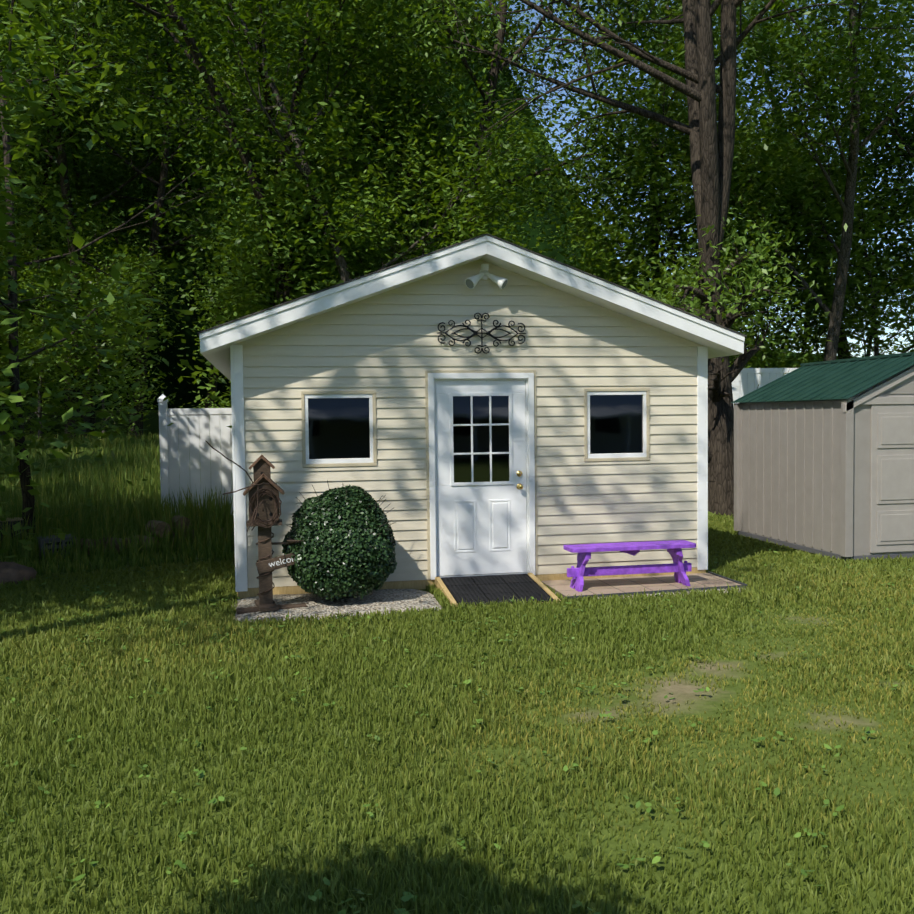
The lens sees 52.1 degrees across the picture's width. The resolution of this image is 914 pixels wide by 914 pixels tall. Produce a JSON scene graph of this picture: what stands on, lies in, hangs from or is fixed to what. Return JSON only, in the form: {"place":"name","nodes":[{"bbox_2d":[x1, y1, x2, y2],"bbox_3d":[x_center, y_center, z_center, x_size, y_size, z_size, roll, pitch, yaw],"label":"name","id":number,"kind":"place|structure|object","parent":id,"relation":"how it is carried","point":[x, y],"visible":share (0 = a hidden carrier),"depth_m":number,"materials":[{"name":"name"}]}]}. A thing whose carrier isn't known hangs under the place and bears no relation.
{"place":"outdoors","nodes":[
{"label":"outdoors","id":0,"kind":"place"},
{"bbox_2d":[0,431,233,575],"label":"tall grass","id":1,"kind":"structure","parent":0,"point":[131,512],"depth_m":13.55,"materials":[{"name":"green plant"}]},
{"bbox_2d":[0,410,913,913],"bbox_3d":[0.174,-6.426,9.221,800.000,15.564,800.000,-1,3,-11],"label":"ground","id":2,"kind":"structure","parent":0,"point":[684,696],"depth_m":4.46,"materials":[{"name":"green plant"}]},
{"bbox_2d":[0,517,24,542],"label":"tree stump","id":3,"kind":"object","parent":2,"relation":"on","point":[12,520],"visible":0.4,"depth_m":12.47,"materials":[{"name":"grey plant"}]},
{"bbox_2d":[0,561,36,585],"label":"rock","id":4,"kind":"object","parent":2,"relation":"on","point":[12,571],"visible":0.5,"depth_m":10.10,"materials":[{"name":"stone"}]},
{"bbox_2d":[0,80,84,352],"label":"tree","id":5,"kind":"object","parent":2,"relation":"on","point":[78,240],"visible":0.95,"depth_m":8.14,"materials":[{"name":"green plant"}]},
{"bbox_2d":[0,274,86,439],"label":"tree sapling","id":6,"kind":"object","parent":2,"relation":"on","point":[24,396],"visible":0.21,"depth_m":34.87,"materials":[{"name":"green plant"}]},
{"bbox_2d":[0,89,103,326],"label":"forest tree","id":7,"kind":"object","parent":2,"relation":"on","point":[23,173],"visible":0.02,"depth_m":40.26,"materials":[{"name":"green plant"}]},
{"bbox_2d":[0,195,107,433],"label":"tree sapling","id":8,"kind":"object","parent":2,"relation":"on","point":[20,369],"visible":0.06,"depth_m":36.26,"materials":[{"name":"green plant"}]},
{"bbox_2d":[0,0,119,292],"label":"forest tree","id":9,"kind":"object","parent":2,"relation":"on","point":[30,73],"visible":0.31,"depth_m":29.13,"materials":[{"name":"green plant"}]},
{"bbox_2d":[0,67,131,514],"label":"tree","id":10,"kind":"object","parent":2,"relation":"on","point":[11,399],"visible":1,"depth_m":8.12,"materials":[{"name":"green plant"}]},
{"bbox_2d":[0,142,139,438],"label":"tree sapling","id":11,"kind":"object","parent":2,"relation":"on","point":[93,276],"visible":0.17,"depth_m":33.95,"materials":[{"name":"green plant"}]},
{"bbox_2d":[0,0,157,437],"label":"forest tree","id":12,"kind":"object","parent":2,"relation":"on","point":[47,166],"visible":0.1,"depth_m":37.99,"materials":[{"name":"green plant"}]},
{"bbox_2d":[1,183,191,443],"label":"tree sapling","id":13,"kind":"object","parent":2,"relation":"on","point":[30,363],"visible":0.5,"depth_m":31.95,"materials":[{"name":"green plant"}]},
{"bbox_2d":[0,0,212,339],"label":"forest tree","id":14,"kind":"object","parent":2,"relation":"on","point":[102,81],"visible":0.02,"depth_m":39.89,"materials":[{"name":"green plant"}]},
{"bbox_2d":[0,0,227,439],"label":"forest tree","id":15,"kind":"object","parent":2,"relation":"on","point":[67,200],"visible":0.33,"depth_m":34.16,"materials":[{"name":"green plant"}]},
{"bbox_2d":[0,0,231,557],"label":"tree","id":16,"kind":"object","parent":2,"relation":"on","point":[12,59],"visible":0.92,"depth_m":9.80,"materials":[{"name":"green plant"}]},
{"bbox_2d":[3,0,255,431],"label":"forest tree","id":17,"kind":"object","parent":2,"relation":"on","point":[92,421],"depth_m":37.88,"materials":[{"name":"green plant"}]},
{"bbox_2d":[36,515,225,558],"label":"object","id":18,"kind":"object","parent":2,"relation":"on","point":[161,525],"visible":0.42,"depth_m":12.28,"materials":[{"name":"black"}]},
{"bbox_2d":[0,58,269,437],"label":"forest tree","id":19,"kind":"object","parent":2,"relation":"on","point":[180,269],"visible":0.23,"depth_m":37.72,"materials":[{"name":"green plant"}]},
{"bbox_2d":[3,0,289,437],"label":"forest tree","id":20,"kind":"object","parent":2,"relation":"on","point":[164,170],"visible":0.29,"depth_m":34.24,"materials":[{"name":"green plant"}]},
{"bbox_2d":[0,0,295,539],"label":"slim tree","id":21,"kind":"object","parent":2,"relation":"on","point":[28,498],"visible":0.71,"depth_m":14.01,"materials":[{"name":"green plant"}]},
{"bbox_2d":[157,394,233,514],"bbox_3d":[-4.057,0.132,15.073,1.418,2.299,0.155,-1,3,-11],"label":"fence","id":22,"kind":"object","parent":2,"relation":"on","point":[175,461],"visible":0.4,"depth_m":15.02,"materials":[{"name":"white plastic"}]},
{"bbox_2d":[86,0,329,420],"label":"forest tree","id":23,"kind":"object","parent":2,"relation":"on","point":[212,389],"visible":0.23,"depth_m":37.42,"materials":[{"name":"green plant"}]},
{"bbox_2d":[0,0,428,322],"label":"tree","id":24,"kind":"object","parent":2,"relation":"on","point":[280,290],"visible":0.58,"depth_m":20.86,"materials":[{"name":"green plant"}]},
{"bbox_2d":[105,2,355,386],"bbox_3d":[-9.947,-9.688,40.555,15.358,17.976,8.537,1,3,28],"label":"forest tree","id":25,"kind":"object","parent":2,"relation":"on","point":[319,86],"visible":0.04,"depth_m":38.51,"materials":[{"name":"green plant"}]},
{"bbox_2d":[177,194,313,444],"bbox_3d":[-4.772,-2.938,24.091,4.725,7.347,5.826,-1,3,-16],"label":"tree sapling","id":26,"kind":"object","parent":2,"relation":"on","point":[227,314],"visible":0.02,"depth_m":23.85,"materials":[{"name":"green plant"}]},
{"bbox_2d":[58,0,607,289],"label":"forest tree","id":27,"kind":"object","parent":2,"relation":"on","point":[260,58],"visible":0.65,"depth_m":20.90,"materials":[{"name":"green plant"}]},
{"bbox_2d":[231,589,440,621],"bbox_3d":[-1.113,1.360,8.710,2.007,0.054,1.243,-1,3,-11],"label":"gravel bed","id":28,"kind":"object","parent":2,"relation":"on","point":[388,599],"visible":0.69,"depth_m":8.58,"materials":[{"name":"grey gravel"}]},
{"bbox_2d":[206,441,281,602],"bbox_3d":[-1.806,0.584,8.329,0.495,1.489,0.946,0,3,12],"label":"twig vine","id":29,"kind":"object","parent":28,"relation":"on","point":[274,494],"visible":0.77,"depth_m":8.28,"materials":[{"name":"brown wood"}]},
{"bbox_2d":[236,455,307,613],"bbox_3d":[-1.625,0.677,8.440,0.750,1.398,0.437,-1,3,-11],"label":"birdhouse post","id":30,"kind":"object","parent":28,"relation":"on","point":[261,465],"visible":0.83,"depth_m":8.35,"materials":[{"name":"brown wood"}]},
{"bbox_2d":[269,556,295,566],"bbox_3d":[-1.539,0.925,8.385,0.308,0.059,0.002,-14,5,-10],"label":"welcome lettering","id":31,"kind":"object","parent":30,"relation":"attached to","point":[282,561],"visible":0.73,"depth_m":8.38},
{"bbox_2d":[282,484,397,600],"bbox_3d":[-1.099,0.795,8.757,1.059,1.061,1.042,-1,3,-11],"label":"boxwood bush","id":32,"kind":"object","parent":2,"relation":"on","point":[302,577],"depth_m":8.40,"materials":[{"name":"green plant"}]},
{"bbox_2d":[287,480,395,548],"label":"bush twigs","id":33,"kind":"object","parent":32,"relation":"attached to","point":[351,506],"visible":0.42,"depth_m":8.62,"materials":[{"name":"brown plant"}]},
{"bbox_2d":[139,0,540,344],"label":"forest tree","id":34,"kind":"object","parent":2,"relation":"on","point":[266,93],"visible":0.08,"depth_m":26.32,"materials":[{"name":"green plant"}]},
{"bbox_2d":[160,2,534,407],"bbox_3d":[-2.136,-5.082,22.801,9.251,11.665,7.502,-1,3,-8],"label":"tree sapling","id":35,"kind":"object","parent":2,"relation":"on","point":[333,138],"visible":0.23,"depth_m":21.01,"materials":[{"name":"green plant"}]},
{"bbox_2d":[245,0,561,258],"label":"forest tree","id":36,"kind":"object","parent":2,"relation":"on","point":[475,97],"visible":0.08,"depth_m":31.02,"materials":[{"name":"green plant"}]},
{"bbox_2d":[227,0,590,261],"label":"forest tree","id":37,"kind":"object","parent":2,"relation":"on","point":[439,80],"visible":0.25,"depth_m":24.92,"materials":[{"name":"green plant"}]},
{"bbox_2d":[290,77,559,297],"bbox_3d":[-0.725,-4.028,21.347,6.138,9.545,7.569,-1,2,1],"label":"tree sapling","id":38,"kind":"object","parent":2,"relation":"on","point":[368,228],"visible":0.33,"depth_m":20.57,"materials":[{"name":"green plant"}]},
{"bbox_2d":[0,0,859,412],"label":"forest backdrop treeline","id":39,"kind":"object","parent":2,"relation":"on","point":[174,354],"depth_m":49.73,"materials":[{"name":"green plant"}]},
{"bbox_2d":[0,540,913,913],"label":"weeds","id":40,"kind":"object","parent":2,"relation":"on","point":[462,842],"visible":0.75,"depth_m":4.93,"materials":[{"name":"green plant"}]},
{"bbox_2d":[234,259,702,587],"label":"shed wall","id":41,"kind":"structure","parent":2,"relation":"on","point":[388,347],"depth_m":9.46,"materials":[{"name":"beige plastic"}]},
{"bbox_2d":[301,391,376,467],"bbox_3d":[-1.162,-0.277,9.223,0.730,0.745,0.070,-1,3,-11],"label":"window frame","id":42,"kind":"object","parent":41,"relation":"in","point":[307,462],"visible":0.96,"depth_m":9.20,"materials":[{"name":"white plastic"}]},
{"bbox_2d":[308,398,369,458],"bbox_3d":[-1.163,-0.277,9.226,0.666,0.681,0.001,-1,3,-11],"label":"window pane","id":43,"kind":"structure","parent":42,"relation":"in","point":[339,428],"depth_m":9.22,"materials":[{"name":"black glass"}]},
{"bbox_2d":[230,345,707,591],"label":"shed corner posts","id":44,"kind":"object","parent":41,"relation":"attached to","point":[238,452],"visible":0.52,"depth_m":9.05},
{"bbox_2d":[197,233,746,380],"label":"shed roof","id":45,"kind":"structure","parent":41,"relation":"on","point":[218,341],"depth_m":9.15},
{"bbox_2d":[437,313,525,353],"bbox_3d":[0.247,-1.246,9.421,0.920,0.410,0.048,-1,3,-11],"label":"wall decoration","id":46,"kind":"object","parent":41,"relation":"attached to","point":[475,333],"depth_m":9.40,"materials":[{"name":"black metal"}]},
{"bbox_2d":[425,370,537,579],"bbox_3d":[0.252,0.176,9.518,1.150,2.110,0.120,-1,3,-11],"label":"door frame","id":47,"kind":"object","parent":41,"relation":"in","point":[528,377],"visible":0.81,"depth_m":9.46,"materials":[{"name":"white wood"}]},
{"bbox_2d":[435,381,526,575],"bbox_3d":[0.249,0.212,9.536,0.938,1.972,0.052,-1,3,-11],"label":"door","id":48,"kind":"structure","parent":47,"relation":"in","point":[481,527],"depth_m":9.53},
{"bbox_2d":[453,396,508,482],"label":"door window panes","id":49,"kind":"structure","parent":48,"relation":"in","point":[481,437],"depth_m":9.51,"materials":[{"name":"black glass"}]},
{"bbox_2d":[516,471,522,488],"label":"door knobs","id":50,"kind":"object","parent":48,"relation":"attached to","point":[519,485],"visible":1,"depth_m":9.58,"materials":[{"name":"gold metal"}]},
{"bbox_2d":[465,264,507,289],"bbox_3d":[0.289,-1.799,9.330,0.437,0.260,0.200,-1,3,-11],"label":"floodlight","id":51,"kind":"object","parent":41,"relation":"attached to","point":[485,274],"visible":1,"depth_m":9.31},
{"bbox_2d":[584,388,649,461],"bbox_3d":[1.667,-0.338,9.785,0.720,0.760,0.070,-1,3,-11],"label":"window frame","id":52,"kind":"object","parent":41,"relation":"in","point":[645,454],"visible":0.83,"depth_m":9.76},
{"bbox_2d":[590,395,642,453],"bbox_3d":[1.667,-0.338,9.788,0.656,0.696,0.001,-1,3,-11],"label":"window pane","id":53,"kind":"structure","parent":52,"relation":"in","point":[616,423],"depth_m":9.79,"materials":[{"name":"black glass"}]},
{"bbox_2d":[237,567,705,598],"bbox_3d":[-0.328,1.154,12.539,4.904,0.098,6.112,-1,3,-11],"label":"foundation","id":54,"kind":"object","parent":2,"relation":"on","point":[411,584],"visible":0.23,"depth_m":9.40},
{"bbox_2d":[277,0,689,241],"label":"tree","id":55,"kind":"object","parent":2,"relation":"on","point":[494,72],"visible":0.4,"depth_m":22.11,"materials":[{"name":"green plant"}]},
{"bbox_2d":[435,573,560,606],"bbox_3d":[0.372,1.282,9.029,1.010,0.130,0.985,-1,3,-11],"label":"ramp edging","id":56,"kind":"object","parent":2,"relation":"on","point":[439,584],"visible":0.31,"depth_m":9.04,"materials":[{"name":"beige wood"}]},
{"bbox_2d":[441,574,553,605],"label":"ramp","id":57,"kind":"structure","parent":56,"relation":"on","point":[491,588],"depth_m":9.03,"materials":[{"name":"black rubber"}]},
{"bbox_2d":[376,0,859,515],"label":"tree","id":58,"kind":"object","parent":2,"relation":"on","point":[711,154],"visible":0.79,"depth_m":15.34,"materials":[{"name":"green plant"}]},
{"bbox_2d":[564,200,730,364],"bbox_3d":[4.793,-3.656,25.463,4.615,7.176,5.690,-2,3,-29],"label":"tree sapling","id":59,"kind":"object","parent":2,"relation":"on","point":[640,231],"depth_m":24.59,"materials":[{"name":"green plant"}]},
{"bbox_2d":[555,588,750,598],"bbox_3d":[1.882,1.307,9.383,2.130,0.036,1.045,-1,3,-11],"label":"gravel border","id":60,"kind":"object","parent":2,"relation":"on","point":[673,593],"depth_m":9.05,"materials":[{"name":"grey gravel"}]},
{"bbox_2d":[542,573,740,597],"bbox_3d":[1.862,1.295,9.411,1.870,0.034,0.888,-1,3,-11],"label":"paver patch","id":61,"kind":"object","parent":60,"relation":"on","point":[592,586],"visible":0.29,"depth_m":9.40,"materials":[{"name":"beige stone"}]},
{"bbox_2d":[563,540,695,591],"bbox_3d":[1.716,1.092,9.277,1.300,0.455,0.300,-1,3,-11],"label":"bench","id":62,"kind":"object","parent":61,"relation":"on","point":[678,567],"visible":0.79,"depth_m":9.23,"materials":[{"name":"paint"}]},
{"bbox_2d":[566,571,746,599],"bbox_3d":[2.079,1.300,9.123,2.131,0.045,0.733,-3,3,-37],"label":"paver edging","id":63,"kind":"object","parent":60,"relation":"on","point":[702,588],"visible":0.41,"depth_m":9.06,"materials":[{"name":"grey stone"}]},
{"bbox_2d":[535,74,798,362],"bbox_3d":[5.030,-4.940,23.795,8.040,10.139,6.520,-1,2,1],"label":"tree sapling","id":64,"kind":"object","parent":2,"relation":"on","point":[613,225],"visible":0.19,"depth_m":22.37,"materials":[{"name":"green plant"}]},
{"bbox_2d":[467,0,868,310],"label":"forest tree","id":65,"kind":"object","parent":2,"relation":"on","point":[606,74],"visible":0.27,"depth_m":24.81,"materials":[{"name":"green plant"}]},
{"bbox_2d":[519,0,820,367],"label":"tree","id":66,"kind":"object","parent":2,"relation":"on","point":[599,268],"visible":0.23,"depth_m":22.25,"materials":[{"name":"green plant"}]},
{"bbox_2d":[605,88,853,367],"bbox_3d":[7.199,-5.048,25.044,6.489,10.089,8.001,1,3,27],"label":"tree sapling","id":67,"kind":"object","parent":2,"relation":"on","point":[785,358],"visible":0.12,"depth_m":22.98,"materials":[{"name":"green plant"}]},
{"bbox_2d":[586,0,913,359],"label":"forest tree","id":68,"kind":"object","parent":2,"relation":"on","point":[842,339],"visible":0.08,"depth_m":26.01,"materials":[{"name":"green plant"}]},
{"bbox_2d":[628,77,898,367],"bbox_3d":[7.674,-4.864,24.115,7.840,9.887,6.358,-2,3,-26],"label":"tree sapling","id":69,"kind":"object","parent":2,"relation":"on","point":[795,176],"visible":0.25,"depth_m":22.63,"materials":[{"name":"green plant"}]},
{"bbox_2d":[732,368,797,404],"bbox_3d":[8.589,-0.618,18.794,16.940,2.626,0.125,-1,3,-9],"label":"fence","id":70,"kind":"object","parent":2,"relation":"on","point":[746,381],"depth_m":18.31,"materials":[{"name":"white plastic"}]},
{"bbox_2d":[631,0,913,360],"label":"tree","id":71,"kind":"object","parent":2,"relation":"on","point":[820,82],"visible":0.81,"depth_m":19.17,"materials":[{"name":"green plant"}]},
{"bbox_2d":[729,10,913,367],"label":"tree sapling","id":72,"kind":"object","parent":2,"relation":"on","point":[857,263],"visible":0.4,"depth_m":22.51,"materials":[{"name":"green plant"}]},
{"bbox_2d":[730,114,913,366],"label":"tree sapling","id":73,"kind":"object","parent":2,"relation":"on","point":[874,290],"visible":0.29,"depth_m":23.25,"materials":[{"name":"green plant"}]},
{"bbox_2d":[731,352,913,560],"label":"storage shed","id":74,"kind":"structure","parent":2,"relation":"on","point":[823,458],"depth_m":11.28,"materials":[{"name":"grey metal"}]},
{"bbox_2d":[760,62,913,362],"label":"tree sapling","id":75,"kind":"object","parent":2,"relation":"on","point":[869,348],"visible":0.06,"depth_m":26.14,"materials":[{"name":"green plant"}]},
{"bbox_2d":[782,0,913,237],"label":"tree","id":76,"kind":"object","parent":2,"relation":"on","point":[896,135],"visible":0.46,"depth_m":22.29,"materials":[{"name":"green plant"}]},
{"bbox_2d":[891,143,913,349],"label":"tree","id":77,"kind":"object","parent":2,"relation":"on","point":[904,220],"visible":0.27,"depth_m":18.27,"materials":[{"name":"green plant"}]},
{"bbox_2d":[475,0,913,356],"label":"sky","id":78,"kind":"structure","parent":0,"point":[887,329],"materials":[{"name":"blue"}]}
]}

